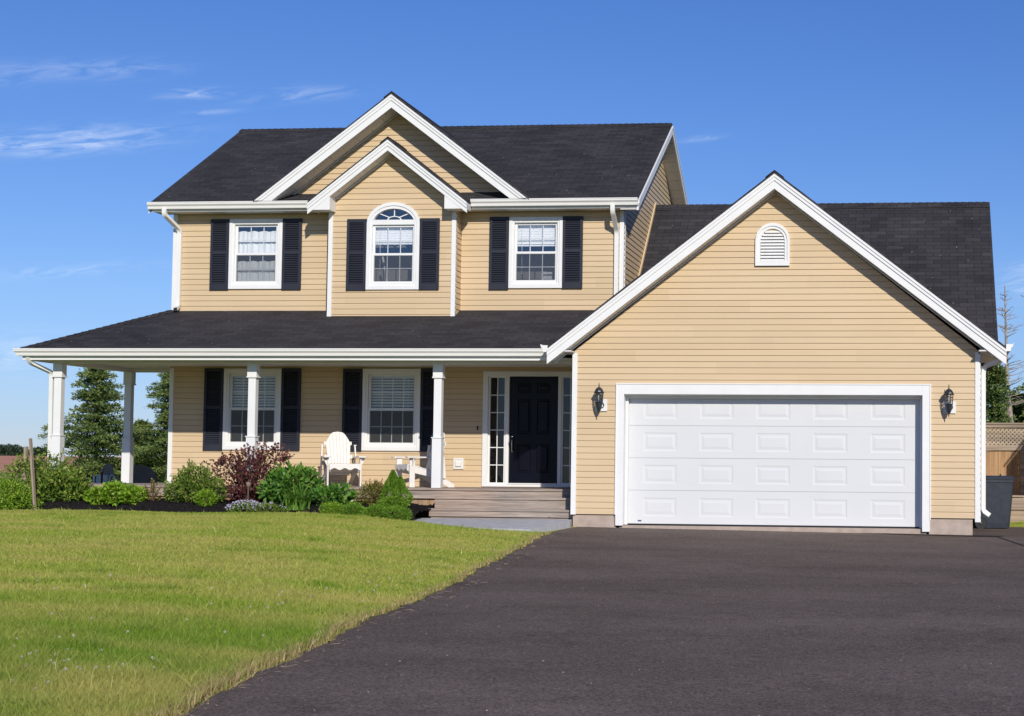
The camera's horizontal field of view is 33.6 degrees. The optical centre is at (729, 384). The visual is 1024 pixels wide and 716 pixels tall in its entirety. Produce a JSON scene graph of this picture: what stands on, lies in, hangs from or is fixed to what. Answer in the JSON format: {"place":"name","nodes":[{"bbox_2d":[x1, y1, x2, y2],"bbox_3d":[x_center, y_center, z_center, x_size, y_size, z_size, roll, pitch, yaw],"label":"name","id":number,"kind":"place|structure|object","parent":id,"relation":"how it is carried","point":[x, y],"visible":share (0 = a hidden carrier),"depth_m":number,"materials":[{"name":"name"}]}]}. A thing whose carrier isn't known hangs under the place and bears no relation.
{"place":"outdoors","nodes":[
{"label":"outdoors","id":0,"kind":"place"},
{"bbox_2d":[0,456,166,472],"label":"field","id":1,"kind":"structure","parent":0,"point":[5,460],"depth_m":163.31,"materials":[{"name":"red soil"}]},
{"bbox_2d":[0,444,29,455],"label":"trees","id":2,"kind":"object","parent":1,"relation":"on","point":[9,450],"visible":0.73,"depth_m":367.58,"materials":[{"name":"green plant"}]},
{"bbox_2d":[29,446,47,455],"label":"trees","id":3,"kind":"object","parent":1,"relation":"on","point":[35,452],"visible":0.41,"depth_m":361.89,"materials":[{"name":"green plant"}]},
{"bbox_2d":[0,473,1023,715],"bbox_3d":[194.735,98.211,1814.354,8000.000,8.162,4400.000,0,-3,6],"label":"ground","id":4,"kind":"structure","parent":0,"point":[341,631],"depth_m":15.73,"materials":[{"name":"green plant"}]},
{"bbox_2d":[0,472,44,509],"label":"shrub","id":5,"kind":"object","parent":4,"relation":"on","point":[7,496],"visible":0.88,"depth_m":28.39,"materials":[{"name":"green plant"}]},
{"bbox_2d":[23,447,28,482],"bbox_3d":[-15.717,2.013,37.296,0.080,1.261,0.075,0,-3,6],"label":"wooden stake","id":6,"kind":"object","parent":4,"relation":"on","point":[24,458],"visible":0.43,"depth_m":37.28,"materials":[{"name":"grey wood"}]},
{"bbox_2d":[29,438,36,509],"bbox_3d":[-11.832,1.595,28.391,0.189,1.364,0.046,0,-3,18],"label":"wooden stake","id":7,"kind":"object","parent":4,"relation":"on","point":[32,472],"visible":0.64,"depth_m":28.39,"materials":[{"name":"wood"}]},
{"bbox_2d":[37,368,148,481],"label":"spruce tree","id":8,"kind":"object","parent":4,"relation":"on","point":[105,439],"visible":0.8,"depth_m":51.57,"materials":[{"name":"green plant"}]},
{"bbox_2d":[86,463,117,482],"bbox_3d":[-13.225,2.158,35.183,0.420,0.999,0.862,-1,-3,31],"label":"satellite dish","id":9,"kind":"object","parent":4,"relation":"on","point":[108,469],"visible":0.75,"depth_m":35.34,"materials":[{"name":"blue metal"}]},
{"bbox_2d":[100,470,103,482],"bbox_3d":[-13.087,2.108,34.835,0.064,0.665,0.060,0,-3,6],"label":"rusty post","id":10,"kind":"object","parent":4,"relation":"on","point":[101,471],"visible":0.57,"depth_m":34.83,"materials":[{"name":"brown metal"}]},
{"bbox_2d":[93,474,114,482],"bbox_3d":[-13.088,2.167,35.043,0.488,0.570,0.160,0,-3,6],"label":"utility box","id":11,"kind":"object","parent":4,"relation":"on","point":[106,478],"visible":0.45,"depth_m":35.01,"materials":[{"name":"blue metal"}]},
{"bbox_2d":[118,418,165,480],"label":"spruce tree","id":12,"kind":"object","parent":4,"relation":"on","point":[141,423],"visible":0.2,"depth_m":54.12,"materials":[{"name":"green plant"}]},
{"bbox_2d":[133,465,156,482],"bbox_3d":[-12.592,2.294,35.613,0.670,1.181,0.705,0,-3,10],"label":"satellite dish","id":13,"kind":"object","parent":4,"relation":"on","point":[143,474],"visible":0.5,"depth_m":35.85,"materials":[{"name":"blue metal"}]},
{"bbox_2d":[121,373,169,480],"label":"spruce tree","id":14,"kind":"object","parent":4,"relation":"on","point":[159,448],"visible":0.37,"depth_m":51.69,"materials":[{"name":"green plant"}]},
{"bbox_2d":[2,497,434,520],"bbox_3d":[-8.923,2.099,28.279,7.780,0.362,1.872,0,-3,6],"label":"flower bed","id":15,"kind":"object","parent":4,"relation":"on","point":[162,504],"visible":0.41,"depth_m":28.28,"materials":[{"name":"black soil"}]},
{"bbox_2d":[0,447,82,505],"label":"shrub","id":16,"kind":"object","parent":15,"relation":"on","point":[38,463],"visible":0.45,"depth_m":29.02,"materials":[{"name":"green plant"}]},
{"bbox_2d":[30,463,93,501],"bbox_3d":[-11.507,1.735,28.927,1.128,0.787,0.918,0,-3,6],"label":"shrub","id":17,"kind":"object","parent":15,"relation":"on","point":[59,485],"visible":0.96,"depth_m":28.73,"materials":[{"name":"green plant"}]},
{"bbox_2d":[82,480,148,506],"bbox_3d":[-10.519,1.859,28.660,1.176,0.471,0.659,0,-3,6],"label":"shrub","id":18,"kind":"object","parent":15,"relation":"on","point":[121,492],"visible":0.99,"depth_m":28.50,"materials":[{"name":"green plant"}]},
{"bbox_2d":[144,478,161,500],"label":"shrub","id":19,"kind":"object","parent":15,"relation":"on","point":[154,491],"visible":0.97,"depth_m":28.70,"materials":[{"name":"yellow plant"}]},
{"bbox_2d":[163,459,227,502],"bbox_3d":[-9.142,1.677,28.627,1.215,0.823,0.925,0,-3,6],"label":"shrub","id":20,"kind":"object","parent":15,"relation":"on","point":[191,483],"visible":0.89,"depth_m":28.45,"materials":[{"name":"green plant"}]},
{"bbox_2d":[193,488,218,506],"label":"shrub","id":21,"kind":"object","parent":15,"relation":"on","point":[199,498],"visible":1,"depth_m":28.10,"materials":[{"name":"green plant"}]},
{"bbox_2d":[246,482,250,500],"bbox_3d":[-8.191,1.847,28.434,0.090,0.390,0.088,0,-3,6],"label":"garden light","id":22,"kind":"object","parent":15,"relation":"on","point":[248,484],"visible":0.77,"depth_m":28.42,"materials":[{"name":"grey metal"}]},
{"bbox_2d":[203,441,294,502],"bbox_3d":[-8.241,1.524,28.760,1.549,1.116,0.893,0,-3,6],"label":"shrub","id":23,"kind":"object","parent":15,"relation":"on","point":[242,473],"visible":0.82,"depth_m":28.68,"materials":[{"name":"purple plant"}]},
{"bbox_2d":[225,499,286,512],"bbox_3d":[-7.910,2.068,27.970,1.063,0.303,0.596,0,-3,6],"label":"flowering plant","id":24,"kind":"object","parent":15,"relation":"on","point":[254,507],"visible":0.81,"depth_m":27.88,"materials":[{"name":"purple plant"}]},
{"bbox_2d":[255,459,326,502],"bbox_3d":[-7.444,1.670,28.519,1.254,0.863,0.942,0,-3,6],"label":"shrub","id":25,"kind":"object","parent":15,"relation":"on","point":[279,477],"visible":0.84,"depth_m":28.36,"materials":[{"name":"green plant"}]},
{"bbox_2d":[271,482,314,509],"bbox_3d":[-7.281,1.847,28.009,1.034,0.514,1.132,0,-3,6],"label":"daylily","id":26,"kind":"object","parent":15,"relation":"on","point":[299,499],"visible":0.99,"depth_m":27.93,"materials":[{"name":"green plant"}]},
{"bbox_2d":[319,501,341,513],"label":"shrub","id":27,"kind":"object","parent":15,"relation":"on","point":[331,507],"visible":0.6,"depth_m":27.36,"materials":[{"name":"green plant"}]},
{"bbox_2d":[310,479,358,505],"bbox_3d":[-6.678,1.852,28.288,0.904,0.520,0.767,0,-3,6],"label":"shrub","id":28,"kind":"object","parent":15,"relation":"on","point":[331,492],"visible":0.88,"depth_m":28.17,"materials":[{"name":"green plant"}]},
{"bbox_2d":[339,501,365,515],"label":"shrub","id":29,"kind":"object","parent":15,"relation":"on","point":[349,508],"visible":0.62,"depth_m":27.12,"materials":[{"name":"green plant"}]},
{"bbox_2d":[356,478,383,504],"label":"shrub","id":30,"kind":"object","parent":15,"relation":"on","point":[375,488],"visible":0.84,"depth_m":27.84,"materials":[{"name":"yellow plant"}]},
{"bbox_2d":[358,503,388,517],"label":"shrub","id":31,"kind":"object","parent":15,"relation":"on","point":[375,512],"visible":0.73,"depth_m":27.03,"materials":[{"name":"green plant"}]},
{"bbox_2d":[375,469,412,509],"bbox_3d":[-5.507,1.744,27.510,0.607,0.703,0.520,0,-3,6],"label":"dwarf conifer","id":32,"kind":"object","parent":15,"relation":"on","point":[396,485],"visible":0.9,"depth_m":27.46,"materials":[{"name":"green plant"}]},
{"bbox_2d":[383,505,412,520],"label":"shrub","id":33,"kind":"object","parent":15,"relation":"on","point":[401,512],"visible":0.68,"depth_m":26.91,"materials":[{"name":"green plant"}]},
{"bbox_2d":[11,545,494,688],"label":"clover heads","id":34,"kind":"object","parent":4,"relation":"on","point":[128,631],"visible":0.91,"depth_m":11.06,"materials":[{"name":"white plant"}]},
{"bbox_2d":[96,532,548,715],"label":"dry grass","id":35,"kind":"structure","parent":4,"relation":"on","point":[232,680],"depth_m":11.18,"materials":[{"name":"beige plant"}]},
{"bbox_2d":[413,518,571,531],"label":"stepping slab","id":36,"kind":"structure","parent":4,"relation":"on","point":[544,525],"depth_m":26.90,"materials":[{"name":"grey concrete"}]},
{"bbox_2d":[12,91,1013,534],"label":"house","id":37,"kind":"structure","parent":4,"relation":"on","point":[384,279],"depth_m":30.36,"materials":[{"name":"beige plastic"}]},
{"bbox_2d":[222,368,281,449],"bbox_3d":[-8.871,0.557,31.622,1.718,2.070,0.872,0,-3,6],"label":"window","id":38,"kind":"structure","parent":37,"relation":"in","point":[235,393],"depth_m":31.33,"materials":[{"name":"white plastic"}]},
{"bbox_2d":[228,213,310,288],"bbox_3d":[-8.848,-2.352,31.770,1.635,1.870,0.872,0,-3,6],"label":"window","id":39,"kind":"structure","parent":37,"relation":"in","point":[255,245],"depth_m":31.46,"materials":[{"name":"white plastic"}]},
{"bbox_2d":[320,432,366,486],"bbox_3d":[-7.020,1.338,30.157,0.780,0.988,0.950,2,-3,-24],"label":"adirondack chair","id":40,"kind":"object","parent":37,"relation":"on","point":[337,457],"visible":0.94,"depth_m":30.28,"materials":[{"name":"white paint"}]},
{"bbox_2d":[361,369,420,450],"bbox_3d":[-6.214,0.563,31.328,1.705,2.068,0.872,0,-3,6],"label":"window","id":41,"kind":"structure","parent":37,"relation":"in","point":[390,397],"depth_m":31.04,"materials":[{"name":"white plastic"}]},
{"bbox_2d":[365,202,419,289],"bbox_3d":[-6.138,-2.350,31.108,1.600,1.960,0.872,0,-3,6],"label":"window","id":42,"kind":"structure","parent":37,"relation":"in","point":[393,234],"depth_m":30.78,"materials":[{"name":"white plastic"}]},
{"bbox_2d":[391,433,453,486],"bbox_3d":[-5.456,1.335,29.832,0.950,0.988,0.780,2,-3,-34],"label":"adirondack chair","id":43,"kind":"object","parent":37,"relation":"on","point":[412,469],"visible":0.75,"depth_m":29.70,"materials":[{"name":"white paint"}]},
{"bbox_2d":[509,376,557,482],"bbox_3d":[-3.588,0.828,30.654,0.927,1.956,0.107,0,-3,6],"label":"front door","id":44,"kind":"structure","parent":37,"relation":"in","point":[533,428],"depth_m":30.67,"materials":[{"name":"black paint"}]},
{"bbox_2d":[508,211,562,287],"bbox_3d":[-3.528,-2.332,31.181,1.605,1.866,0.872,0,-3,6],"label":"window","id":45,"kind":"structure","parent":37,"relation":"in","point":[535,243],"depth_m":30.87,"materials":[{"name":"white plastic"}]},
{"bbox_2d":[594,384,606,413],"bbox_3d":[-2.149,0.232,27.689,0.205,0.534,0.240,0,-3,6],"label":"wall lantern","id":46,"kind":"object","parent":37,"relation":"attached to","point":[600,404],"depth_m":27.64,"materials":[{"name":"black plastic"}]},
{"bbox_2d":[628,394,921,528],"bbox_3d":[0.714,1.251,27.721,4.910,2.210,0.034,0,-3,6],"label":"garage door","id":47,"kind":"structure","parent":37,"relation":"in","point":[825,463],"depth_m":27.70,"materials":[{"name":"white metal"}]},
{"bbox_2d":[943,385,955,416],"bbox_3d":[3.558,0.258,27.057,0.205,0.534,0.240,0,-3,6],"label":"wall lantern","id":48,"kind":"object","parent":37,"relation":"attached to","point":[949,406],"depth_m":27.01,"materials":[{"name":"black plastic"}]},
{"bbox_2d":[986,364,1023,497],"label":"conifer tree","id":49,"kind":"object","parent":4,"relation":"on","point":[996,410],"visible":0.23,"depth_m":44.22,"materials":[{"name":"green plant"}]},
{"bbox_2d":[991,285,1023,497],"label":"dead tree","id":50,"kind":"object","parent":4,"relation":"on","point":[1010,412],"visible":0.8,"depth_m":44.93,"materials":[{"name":"brown wood"}]},
{"bbox_2d":[1005,392,1023,444],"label":"conifer tree","id":51,"kind":"object","parent":4,"relation":"on","point":[1017,410],"visible":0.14,"depth_m":47.02,"materials":[{"name":"green plant"}]},
{"bbox_2d":[1011,295,1023,421],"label":"conifer tree","id":52,"kind":"object","parent":4,"relation":"on","point":[1021,388],"visible":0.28,"depth_m":45.99,"materials":[{"name":"green plant"}]},
{"bbox_2d":[0,0,1023,456],"label":"sky","id":53,"kind":"structure","parent":0,"point":[105,105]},
{"bbox_2d":[180,527,1023,715],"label":"driveway","id":54,"kind":"structure","parent":0,"point":[825,637],"depth_m":12.86,"materials":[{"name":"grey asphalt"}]},
{"bbox_2d":[879,533,998,536],"bbox_3d":[3.226,2.422,26.967,2.420,0.026,0.290,0,-3,6],"label":"driveway patch","id":55,"kind":"object","parent":54,"relation":"on","point":[937,534],"visible":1,"depth_m":26.99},
{"bbox_2d":[973,474,1014,528],"bbox_3d":[4.841,2.147,30.736,0.751,1.020,0.608,0,-3,2],"label":"wheeled bin","id":56,"kind":"object","parent":54,"relation":"on","point":[999,491],"visible":0.73,"depth_m":30.48,"materials":[{"name":"grey plastic"}]},
{"bbox_2d":[1010,495,1023,521],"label":"garden deck","id":57,"kind":"structure","parent":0,"point":[1017,510],"depth_m":34.63,"materials":[{"name":"brown wood"}]},
{"bbox_2d":[986,423,1023,494],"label":"lattice fence","id":58,"kind":"object","parent":57,"relation":"on","point":[1011,459],"visible":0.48,"depth_m":35.95,"materials":[{"name":"brown wood"}]}
]}

